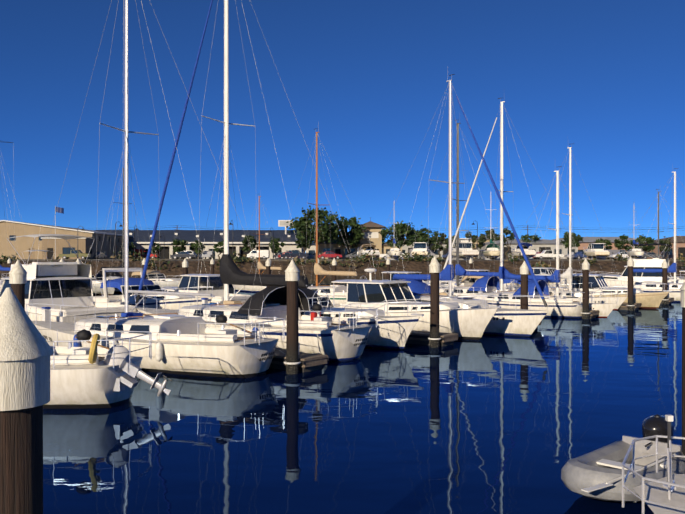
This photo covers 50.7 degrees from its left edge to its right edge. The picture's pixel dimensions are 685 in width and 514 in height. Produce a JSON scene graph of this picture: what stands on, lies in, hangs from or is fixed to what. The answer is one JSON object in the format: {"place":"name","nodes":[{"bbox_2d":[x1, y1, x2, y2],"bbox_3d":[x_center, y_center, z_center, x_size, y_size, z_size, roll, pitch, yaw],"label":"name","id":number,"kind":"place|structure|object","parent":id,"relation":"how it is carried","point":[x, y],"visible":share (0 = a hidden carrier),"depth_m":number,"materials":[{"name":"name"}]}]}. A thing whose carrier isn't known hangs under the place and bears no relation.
{"place":"outdoors","nodes":[
{"label":"outdoors","id":0,"kind":"place"},
{"bbox_2d":[306,243,315,258],"bbox_3d":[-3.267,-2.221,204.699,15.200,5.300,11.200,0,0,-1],"label":"van","id":1,"kind":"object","parent":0,"point":[310,252],"depth_m":199.64,"materials":[{"name":"white metal"}]},
{"bbox_2d":[0,257,684,283],"bbox_3d":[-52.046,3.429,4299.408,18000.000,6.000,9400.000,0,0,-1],"label":"terrain","id":2,"kind":"structure","parent":0,"point":[606,265],"depth_m":95.44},
{"bbox_2d":[55,206,63,258],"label":"flag pole","id":3,"kind":"object","parent":2,"relation":"on","point":[59,210],"visible":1,"depth_m":139.04,"materials":[{"name":"white metal"}]},
{"bbox_2d":[0,220,132,258],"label":"warehouse building","id":4,"kind":"structure","parent":2,"relation":"on","point":[22,244],"depth_m":148.93,"materials":[{"name":"beige painted metal siding"}]},
{"bbox_2d":[59,250,90,258],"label":"pickup truck","id":5,"kind":"object","parent":2,"relation":"on","point":[81,254],"visible":0.98,"depth_m":136.20,"materials":[{"name":"yellow paint"}]},
{"bbox_2d":[110,249,164,261],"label":"shrub","id":6,"kind":"object","parent":2,"relation":"on","point":[131,258],"visible":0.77,"depth_m":96.58,"materials":[{"name":"green plant"}]},
{"bbox_2d":[135,251,158,258],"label":"car","id":7,"kind":"object","parent":2,"relation":"on","point":[151,254],"visible":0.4,"depth_m":168.21,"materials":[{"name":"red paint"}]},
{"bbox_2d":[151,242,161,258],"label":"tree","id":8,"kind":"object","parent":2,"relation":"on","point":[158,247],"visible":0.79,"depth_m":166.89,"materials":[{"name":"green plant"}]},
{"bbox_2d":[137,255,179,269],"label":"shrub","id":9,"kind":"object","parent":2,"relation":"on","point":[152,260],"visible":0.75,"depth_m":93.71,"materials":[{"name":"green plant"}]},
{"bbox_2d":[171,239,187,258],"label":"tree","id":10,"kind":"object","parent":2,"relation":"on","point":[177,242],"visible":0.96,"depth_m":158.43,"materials":[{"name":"green plant"}]},
{"bbox_2d":[171,252,195,258],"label":"car","id":11,"kind":"object","parent":2,"relation":"on","point":[177,255],"visible":1,"depth_m":135.99,"materials":[{"name":"grey paint"}]},
{"bbox_2d":[190,240,205,258],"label":"tree","id":12,"kind":"object","parent":2,"relation":"on","point":[197,247],"visible":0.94,"depth_m":160.66,"materials":[{"name":"green plant"}]},
{"bbox_2d":[95,220,303,258],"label":"building","id":13,"kind":"structure","parent":2,"relation":"on","point":[209,237],"depth_m":176.00,"materials":[{"name":"black"}]},
{"bbox_2d":[202,251,213,258],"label":"van","id":14,"kind":"object","parent":2,"relation":"on","point":[205,254],"visible":0.94,"depth_m":162.23,"materials":[{"name":"white paint"}]},
{"bbox_2d":[213,241,223,258],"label":"tree","id":15,"kind":"object","parent":2,"relation":"on","point":[220,250],"visible":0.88,"depth_m":164.19,"materials":[{"name":"green plant"}]},
{"bbox_2d":[232,254,258,261],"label":"shrub","id":16,"kind":"object","parent":2,"relation":"on","point":[242,259],"visible":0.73,"depth_m":94.94,"materials":[{"name":"green plant"}]},
{"bbox_2d":[241,235,257,257],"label":"tree","id":17,"kind":"object","parent":2,"relation":"on","point":[246,242],"visible":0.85,"depth_m":158.93,"materials":[{"name":"green plant"}]},
{"bbox_2d":[247,250,269,258],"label":"van","id":18,"kind":"object","parent":2,"relation":"on","point":[265,254],"visible":0.88,"depth_m":158.61,"materials":[{"name":"white paint"}]},
{"bbox_2d":[269,237,286,252],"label":"tree","id":19,"kind":"object","parent":2,"relation":"on","point":[276,246],"visible":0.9,"depth_m":166.86,"materials":[{"name":"green plant"}]},
{"bbox_2d":[280,250,308,258],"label":"car","id":20,"kind":"object","parent":2,"relation":"on","point":[295,253],"visible":0.96,"depth_m":138.68,"materials":[{"name":"black paint"}]},
{"bbox_2d":[295,235,311,252],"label":"tree","id":21,"kind":"object","parent":2,"relation":"on","point":[304,244],"visible":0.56,"depth_m":164.03,"materials":[{"name":"green plant"}]},
{"bbox_2d":[286,206,342,258],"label":"tree","id":22,"kind":"object","parent":2,"relation":"on","point":[304,225],"visible":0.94,"depth_m":148.60,"materials":[{"name":"green plant"}]},
{"bbox_2d":[300,257,339,263],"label":"shrub","id":23,"kind":"object","parent":2,"relation":"on","point":[324,261],"visible":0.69,"depth_m":95.60,"materials":[{"name":"green plant"}]},
{"bbox_2d":[318,252,341,258],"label":"car","id":24,"kind":"object","parent":2,"relation":"on","point":[328,254],"visible":1,"depth_m":133.80,"materials":[{"name":"red paint"}]},
{"bbox_2d":[333,216,365,257],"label":"tree","id":25,"kind":"object","parent":2,"relation":"on","point":[353,235],"visible":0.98,"depth_m":156.25,"materials":[{"name":"green plant"}]},
{"bbox_2d":[338,256,384,261],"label":"shrub","id":26,"kind":"object","parent":2,"relation":"on","point":[357,258],"visible":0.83,"depth_m":97.19,"materials":[{"name":"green plant"}]},
{"bbox_2d":[357,244,379,257],"bbox_3d":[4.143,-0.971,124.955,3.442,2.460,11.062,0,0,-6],"label":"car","id":27,"kind":"object","parent":2,"relation":"on","point":[368,247],"visible":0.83,"depth_m":122.19,"materials":[{"name":"white metal"}]},
{"bbox_2d":[387,202,401,258],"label":"beached boat","id":28,"kind":"object","parent":2,"relation":"on","point":[392,252],"visible":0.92,"depth_m":109.19,"materials":[{"name":"white plastic"}]},
{"bbox_2d":[378,220,420,248],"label":"tree","id":29,"kind":"object","parent":2,"relation":"on","point":[401,229],"visible":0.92,"depth_m":148.59,"materials":[{"name":"green plant"}]},
{"bbox_2d":[119,225,683,233],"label":"power line","id":30,"kind":"object","parent":2,"relation":"on","point":[527,229],"visible":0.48,"depth_m":205.76,"materials":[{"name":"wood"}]},
{"bbox_2d":[395,252,422,261],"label":"shrub","id":31,"kind":"object","parent":2,"relation":"on","point":[408,257],"visible":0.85,"depth_m":97.48,"materials":[{"name":"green plant"}]},
{"bbox_2d":[406,229,425,245],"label":"tree","id":32,"kind":"object","parent":2,"relation":"on","point":[420,233],"visible":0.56,"depth_m":163.85,"materials":[{"name":"green plant"}]},
{"bbox_2d":[411,242,429,256],"bbox_3d":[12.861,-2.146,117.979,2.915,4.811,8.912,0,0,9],"label":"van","id":33,"kind":"object","parent":2,"relation":"on","point":[419,247],"visible":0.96,"depth_m":116.09,"materials":[{"name":"white metal"}]},
{"bbox_2d":[416,225,440,248],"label":"tree","id":34,"kind":"object","parent":2,"relation":"on","point":[428,240],"visible":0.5,"depth_m":185.00,"materials":[{"name":"green plant"}]},
{"bbox_2d":[431,233,447,256],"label":"tree","id":35,"kind":"object","parent":2,"relation":"on","point":[436,238],"visible":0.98,"depth_m":149.36,"materials":[{"name":"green plant"}]},
{"bbox_2d":[452,230,478,258],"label":"beached boat","id":36,"kind":"object","parent":2,"relation":"on","point":[467,247],"visible":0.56,"depth_m":113.03,"materials":[{"name":"white plastic"}]},
{"bbox_2d":[464,232,485,258],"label":"tree","id":37,"kind":"object","parent":2,"relation":"on","point":[482,238],"visible":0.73,"depth_m":149.46,"materials":[{"name":"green plant"}]},
{"bbox_2d":[482,196,499,258],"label":"beached boat","id":38,"kind":"object","parent":2,"relation":"on","point":[488,251],"visible":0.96,"depth_m":117.68,"materials":[{"name":"white plastic"}]},
{"bbox_2d":[484,229,497,241],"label":"tree","id":39,"kind":"object","parent":2,"relation":"on","point":[487,234],"visible":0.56,"depth_m":188.93,"materials":[{"name":"green plant"}]},
{"bbox_2d":[497,227,517,258],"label":"tree","id":40,"kind":"object","parent":2,"relation":"on","point":[506,231],"visible":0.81,"depth_m":149.78,"materials":[{"name":"green plant"}]},
{"bbox_2d":[505,252,527,261],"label":"shrub","id":41,"kind":"object","parent":2,"relation":"on","point":[514,258],"visible":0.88,"depth_m":97.39,"materials":[{"name":"green plant"}]},
{"bbox_2d":[511,243,535,258],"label":"beached boat","id":42,"kind":"object","parent":2,"relation":"on","point":[530,253],"visible":0.77,"depth_m":110.18,"materials":[{"name":"white"}]},
{"bbox_2d":[475,239,577,258],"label":"building","id":43,"kind":"structure","parent":2,"relation":"on","point":[538,246],"depth_m":172.38,"materials":[{"name":"beige concrete"}]},
{"bbox_2d":[520,234,540,242],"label":"tree","id":44,"kind":"object","parent":2,"relation":"on","point":[525,238],"visible":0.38,"depth_m":174.69,"materials":[{"name":"green plant"}]},
{"bbox_2d":[533,250,563,258],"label":"pickup truck","id":45,"kind":"object","parent":2,"relation":"on","point":[542,254],"visible":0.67,"depth_m":139.26,"materials":[{"name":"white paint"}]},
{"bbox_2d":[560,232,583,251],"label":"tree","id":46,"kind":"object","parent":2,"relation":"on","point":[578,239],"visible":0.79,"depth_m":159.32,"materials":[{"name":"green plant"}]},
{"bbox_2d":[571,252,588,258],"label":"car","id":47,"kind":"object","parent":2,"relation":"on","point":[579,255],"visible":0.4,"depth_m":132.90,"materials":[{"name":"blue paint"}]},
{"bbox_2d":[583,243,609,258],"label":"beached boat","id":48,"kind":"object","parent":2,"relation":"on","point":[598,250],"visible":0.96,"depth_m":123.33,"materials":[{"name":"white plastic"}]},
{"bbox_2d":[590,238,612,249],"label":"tree","id":49,"kind":"object","parent":2,"relation":"on","point":[606,242],"visible":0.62,"depth_m":164.39,"materials":[{"name":"green plant"}]},
{"bbox_2d":[607,250,625,258],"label":"car","id":50,"kind":"object","parent":2,"relation":"on","point":[613,251],"visible":0.17,"depth_m":149.45,"materials":[{"name":"grey paint"}]},
{"bbox_2d":[614,234,632,250],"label":"tree","id":51,"kind":"object","parent":2,"relation":"on","point":[618,242],"visible":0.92,"depth_m":175.03,"materials":[{"name":"green plant"}]},
{"bbox_2d":[627,206,643,258],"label":"beached boat","id":52,"kind":"object","parent":2,"relation":"on","point":[634,253],"visible":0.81,"depth_m":116.14,"materials":[{"name":"white plastic"}]},
{"bbox_2d":[632,235,655,251],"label":"tree","id":53,"kind":"object","parent":2,"relation":"on","point":[648,240],"visible":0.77,"depth_m":165.23,"materials":[{"name":"green plant"}]},
{"bbox_2d":[641,252,661,258],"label":"car","id":54,"kind":"object","parent":2,"relation":"on","point":[646,254],"visible":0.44,"depth_m":151.62,"materials":[{"name":"grey paint"}]},
{"bbox_2d":[659,236,672,258],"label":"tree","id":55,"kind":"object","parent":2,"relation":"on","point":[665,241],"visible":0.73,"depth_m":170.35,"materials":[{"name":"green plant"}]},
{"bbox_2d":[0,0,684,253],"label":"sky","id":56,"kind":"structure","parent":0,"point":[606,78],"materials":[{"name":"blue"}]},
{"bbox_2d":[319,217,404,258],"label":"harbour tower","id":57,"kind":"structure","parent":0,"point":[373,229],"depth_m":160.18,"materials":[{"name":"beige stucco"},{"name":"terracotta roof tile"}]},
{"bbox_2d":[43,284,681,513],"bbox_3d":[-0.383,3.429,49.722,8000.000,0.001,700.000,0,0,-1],"label":"water surface","id":58,"kind":"object","parent":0,"point":[493,424],"depth_m":14.38,"materials":[{"name":"blue liquid"}]},
{"bbox_2d":[0,142,32,286],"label":"sailboat","id":59,"kind":"object","parent":58,"relation":"on","point":[2,269],"visible":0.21,"depth_m":60.51,"materials":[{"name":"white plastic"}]},
{"bbox_2d":[9,260,26,309],"bbox_3d":[-8.581,2.499,19.120,0.516,4.860,0.503,0,0,-1],"label":"piling","id":60,"kind":"object","parent":58,"relation":"on","point":[17,277],"visible":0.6,"depth_m":18.98,"materials":[{"name":"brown wood"}]},
{"bbox_2d":[0,288,53,513],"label":"piling","id":61,"kind":"object","parent":58,"relation":"on","point":[26,351],"visible":1,"depth_m":4.07,"materials":[{"name":"brown wood"}]},
{"bbox_2d":[0,234,137,322],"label":"motorboat","id":62,"kind":"object","parent":58,"relation":"on","point":[63,283],"visible":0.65,"depth_m":31.68,"materials":[{"name":"white plastic"}]},
{"bbox_2d":[92,275,115,294],"bbox_3d":[-23.798,2.579,67.665,11.062,2.460,3.442,0,0,42],"label":"cruiser","id":63,"kind":"object","parent":58,"relation":"on","point":[97,284],"visible":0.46,"depth_m":64.74,"materials":[{"name":"white plastic"}]},
{"bbox_2d":[38,329,171,408],"bbox_3d":[-9.126,2.766,17.666,10.921,2.326,2.900,0,0,11],"label":"sailboat","id":64,"kind":"object","parent":58,"relation":"on","point":[92,376],"visible":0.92,"depth_m":16.27,"materials":[{"name":"white paint"}]},
{"bbox_2d":[91,165,156,292],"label":"sailboat","id":65,"kind":"object","parent":58,"relation":"on","point":[110,274],"visible":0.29,"depth_m":70.84,"materials":[{"name":"white plastic"}]},
{"bbox_2d":[93,268,214,310],"bbox_3d":[-10.439,2.217,39.564,10.525,3.185,3.381,0,0,39],"label":"motorboat","id":66,"kind":"object","parent":58,"relation":"on","point":[134,283],"visible":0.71,"depth_m":39.04,"materials":[{"name":"blue"}]},
{"bbox_2d":[26,0,284,377],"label":"sailboat","id":67,"kind":"object","parent":58,"relation":"on","point":[182,345],"visible":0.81,"depth_m":21.54,"materials":[{"name":"white paint"}]},
{"bbox_2d":[131,270,180,286],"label":"cruiser","id":68,"kind":"object","parent":58,"relation":"on","point":[151,275],"visible":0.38,"depth_m":72.22,"materials":[{"name":"white plastic"}]},
{"bbox_2d":[182,258,187,274],"bbox_3d":[-10.676,2.499,49.106,0.458,4.860,0.458,0,0,-1],"label":"piling","id":69,"kind":"object","parent":58,"relation":"on","point":[185,265],"visible":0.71,"depth_m":48.97,"materials":[{"name":"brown wood"}]},
{"bbox_2d":[150,240,250,303],"bbox_3d":[-9.453,1.334,45.692,9.450,4.951,2.900,0,0,39],"label":"cruiser","id":70,"kind":"object","parent":58,"relation":"on","point":[201,280],"visible":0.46,"depth_m":44.25,"materials":[{"name":"white"}]},
{"bbox_2d":[134,0,377,361],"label":"sailboat","id":71,"kind":"object","parent":58,"relation":"on","point":[339,339],"visible":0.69,"depth_m":26.22,"materials":[{"name":"white plastic"}]},
{"bbox_2d":[232,196,290,291],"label":"sailboat","id":72,"kind":"object","parent":58,"relation":"on","point":[248,288],"visible":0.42,"depth_m":71.36,"materials":[{"name":"white plastic"}]},
{"bbox_2d":[265,258,270,287],"bbox_3d":[-5.688,2.499,55.367,0.458,4.860,0.458,0,0,-1],"label":"piling","id":73,"kind":"object","parent":58,"relation":"on","point":[268,265],"visible":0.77,"depth_m":55.23,"materials":[{"name":"brown wood"}]},
{"bbox_2d":[284,259,300,373],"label":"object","id":74,"kind":"object","parent":58,"relation":"on","point":[292,279],"visible":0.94,"depth_m":21.16,"materials":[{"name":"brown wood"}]},
{"bbox_2d":[269,349,328,372],"bbox_3d":[-5.276,3.229,25.292,11.508,0.560,1.154,0,0,39],"label":"finger","id":75,"kind":"object","parent":58,"relation":"on","point":[310,362],"visible":0.21,"depth_m":21.89},
{"bbox_2d":[278,121,376,303],"bbox_3d":[-1.491,-2.596,48.510,10.465,13.050,2.900,0,0,39],"label":"sailboat","id":76,"kind":"object","parent":58,"relation":"on","point":[340,291],"visible":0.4,"depth_m":47.71,"materials":[{"name":"white plastic"}]},
{"bbox_2d":[332,258,336,284],"bbox_3d":[-0.699,2.499,61.628,0.458,4.860,0.458,0,0,-1],"label":"piling","id":77,"kind":"object","parent":58,"relation":"on","point":[334,262],"visible":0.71,"depth_m":61.48,"materials":[{"name":"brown wood"}]},
{"bbox_2d":[298,288,423,349],"bbox_3d":[-0.759,2.533,29.092,9.450,2.554,3.140,0,0,39],"label":"cruiser","id":78,"kind":"object","parent":58,"relation":"on","point":[391,332],"visible":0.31,"depth_m":26.74,"materials":[{"name":"white"}]},
{"bbox_2d":[386,258,390,279],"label":"piling","id":79,"kind":"object","parent":58,"relation":"on","point":[388,261],"visible":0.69,"depth_m":67.74,"materials":[{"name":"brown wood"}]},
{"bbox_2d":[331,233,500,339],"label":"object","id":80,"kind":"object","parent":58,"relation":"on","point":[471,323],"visible":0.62,"depth_m":30.83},
{"bbox_2d":[381,255,463,286],"bbox_3d":[5.918,1.404,59.323,8.912,4.811,2.915,0,0,38],"label":"cruiser","id":81,"kind":"object","parent":58,"relation":"on","point":[392,273],"visible":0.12,"depth_m":59.51,"materials":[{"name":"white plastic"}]},
{"bbox_2d":[406,330,458,345],"bbox_3d":[-0.287,3.229,31.553,11.508,0.560,1.154,0,0,39],"label":"finger","id":82,"kind":"object","parent":58,"relation":"on","point":[420,337],"visible":0.21,"depth_m":28.21},
{"bbox_2d":[428,256,440,347],"bbox_3d":[3.510,2.448,27.568,0.516,4.964,0.503,0,0,-1],"label":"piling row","id":83,"kind":"object","parent":58,"relation":"on","point":[434,272],"visible":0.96,"depth_m":27.42,"materials":[{"name":"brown wood"}]},
{"bbox_2d":[365,74,549,336],"bbox_3d":[4.893,-2.596,34.649,3.200,13.050,11.615,0,0,-41],"label":"sailboat","id":84,"kind":"object","parent":58,"relation":"on","point":[516,322],"visible":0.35,"depth_m":32.86,"materials":[{"name":"white plastic"}]},
{"bbox_2d":[406,120,530,296],"bbox_3d":[8.196,-2.996,49.616,11.040,13.850,3.000,0,0,39],"label":"sailboat","id":85,"kind":"object","parent":58,"relation":"on","point":[491,281],"visible":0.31,"depth_m":49.13,"materials":[{"name":"white"}]},
{"bbox_2d":[425,276,517,288],"bbox_3d":[10.736,2.579,65.844,11.062,2.460,3.442,0,0,42],"label":"cruiser","id":86,"kind":"object","parent":58,"relation":"on","point":[468,281],"visible":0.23,"depth_m":64.98,"materials":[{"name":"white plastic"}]},
{"bbox_2d":[465,252,520,286],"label":"cruiser","id":87,"kind":"object","parent":58,"relation":"on","point":[474,270],"visible":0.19,"depth_m":68.60,"materials":[{"name":"white plastic"}]},
{"bbox_2d":[439,98,593,317],"bbox_3d":[9.897,-3.096,43.652,10.235,14.050,2.900,0,0,39],"label":"sailboat","id":88,"kind":"object","parent":58,"relation":"on","point":[565,308],"visible":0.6,"depth_m":42.50,"materials":[{"name":"white"}]},
{"bbox_2d":[519,261,528,309],"bbox_3d":[8.499,2.552,33.829,0.516,4.755,0.503,0,0,-1],"label":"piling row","id":89,"kind":"object","parent":58,"relation":"on","point":[524,270],"visible":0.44,"depth_m":33.67,"materials":[{"name":"brown wood"}]},
{"bbox_2d":[503,279,581,291],"bbox_3d":[14.236,2.579,51.844,8.375,2.460,2.600,0,0,39],"label":"cruiser","id":90,"kind":"object","parent":58,"relation":"on","point":[507,280],"visible":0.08,"depth_m":52.11,"materials":[{"name":"white plastic"}]},
{"bbox_2d":[531,252,554,273],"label":"cruiser","id":91,"kind":"object","parent":58,"relation":"on","point":[538,270],"visible":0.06,"depth_m":81.43,"materials":[{"name":"white plastic"}]},
{"bbox_2d":[493,166,618,316],"bbox_3d":[12.578,-0.946,43.022,7.590,9.750,2.300,0,0,39],"label":"sailboat","id":92,"kind":"object","parent":58,"relation":"on","point":[605,309],"visible":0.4,"depth_m":42.81,"materials":[{"name":"white paint"}]},
{"bbox_2d":[509,143,627,309],"bbox_3d":[15.218,-2.096,49.066,8.165,12.050,2.400,0,0,39],"label":"sailboat","id":93,"kind":"object","parent":58,"relation":"on","point":[568,274],"visible":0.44,"depth_m":48.82,"materials":[{"name":"white paint"}]},
{"bbox_2d":[581,258,589,318],"bbox_3d":[13.487,2.498,40.090,0.516,4.862,0.503,0,0,-1],"label":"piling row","id":94,"kind":"object","parent":58,"relation":"on","point":[585,312],"visible":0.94,"depth_m":39.95,"materials":[{"name":"brown wood"}]},
{"bbox_2d":[589,310,598,318],"bbox_3d":[9.689,3.229,44.075,11.508,0.560,1.154,0,0,39],"label":"finger","id":95,"kind":"object","parent":58,"relation":"on","point":[593,313],"visible":0.12,"depth_m":40.44},
{"bbox_2d":[544,243,684,286],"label":"motorboat","id":96,"kind":"object","parent":58,"relation":"on","point":[653,263],"visible":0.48,"depth_m":61.23,"materials":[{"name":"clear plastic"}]},
{"bbox_2d":[560,244,671,308],"bbox_3d":[17.828,1.404,49.803,8.912,4.811,2.895,0,0,34],"label":"motorboat","id":97,"kind":"object","parent":58,"relation":"on","point":[650,300],"visible":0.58,"depth_m":48.40,"materials":[{"name":"beige plastic"}]},
{"bbox_2d":[561,414,684,501],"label":"dinghy","id":98,"kind":"object","parent":58,"relation":"on","point":[596,474],"visible":0.71,"depth_m":10.19,"materials":[{"name":"rubber"}]},
{"bbox_2d":[617,302,641,309],"bbox_3d":[14.678,3.229,50.337,11.508,0.560,1.154,0,0,39],"label":"finger","id":99,"kind":"object","parent":58,"relation":"on","point":[623,306],"visible":0.12,"depth_m":46.83},
{"bbox_2d":[626,256,634,310],"bbox_3d":[18.475,2.448,46.351,0.516,4.963,0.503,0,0,-1],"label":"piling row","id":100,"kind":"object","parent":58,"relation":"on","point":[630,265],"visible":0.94,"depth_m":46.20,"materials":[{"name":"brown wood"}]},
{"bbox_2d":[610,168,683,301],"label":"sailboat","id":101,"kind":"object","parent":58,"relation":"on","point":[674,288],"visible":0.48,"depth_m":56.00,"materials":[{"name":"white plastic"}]},
{"bbox_2d":[614,189,684,279],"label":"sailboat","id":102,"kind":"object","parent":58,"relation":"on","point":[678,277],"visible":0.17,"depth_m":72.07,"materials":[{"name":"white plastic"}]},
{"bbox_2d":[622,435,684,513],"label":"sailboat","id":103,"kind":"object","parent":58,"relation":"on","point":[656,496],"visible":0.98,"depth_m":7.41,"materials":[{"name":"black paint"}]},
{"bbox_2d":[663,415,675,488],"bbox_3d":[3.488,2.084,7.716,0.100,0.790,0.100,0,0,-1],"label":"dock light","id":104,"kind":"object","parent":103,"relation":"attached to","point":[669,419],"visible":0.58,"depth_m":7.71,"materials":[{"name":"white plastic"}]},
{"bbox_2d":[662,260,668,303],"bbox_3d":[23.463,2.552,52.612,0.516,4.754,0.503,0,0,-1],"label":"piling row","id":105,"kind":"object","parent":58,"relation":"on","point":[664,276],"visible":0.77,"depth_m":52.47,"materials":[{"name":"brown wood"}]},
{"bbox_2d":[679,282,684,454],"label":"piling","id":106,"kind":"object","parent":58,"relation":"on","point":[682,288],"visible":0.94,"depth_m":10.79,"materials":[{"name":"brown wood"}]},
{"bbox_2d":[553,237,645,258],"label":"building","id":107,"kind":"structure","parent":0,"point":[585,243],"depth_m":185.93,"materials":[{"name":"beige stucco"},{"name":"brown roof tiles"},{"name":"glass"}]},
{"bbox_2d":[646,236,684,258],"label":"building","id":108,"kind":"structure","parent":0,"point":[680,244],"depth_m":176.90,"materials":[{"name":"beige glass"}]},
{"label":"walk","id":109,"kind":"object","parent":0,"visible":0},
{"bbox_2d":[42,283,506,351],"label":"dock boxes","id":110,"kind":"object","parent":109,"relation":"on","point":[45,315],"visible":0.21,"depth_m":28.15,"materials":[{"name":"white plastic"}]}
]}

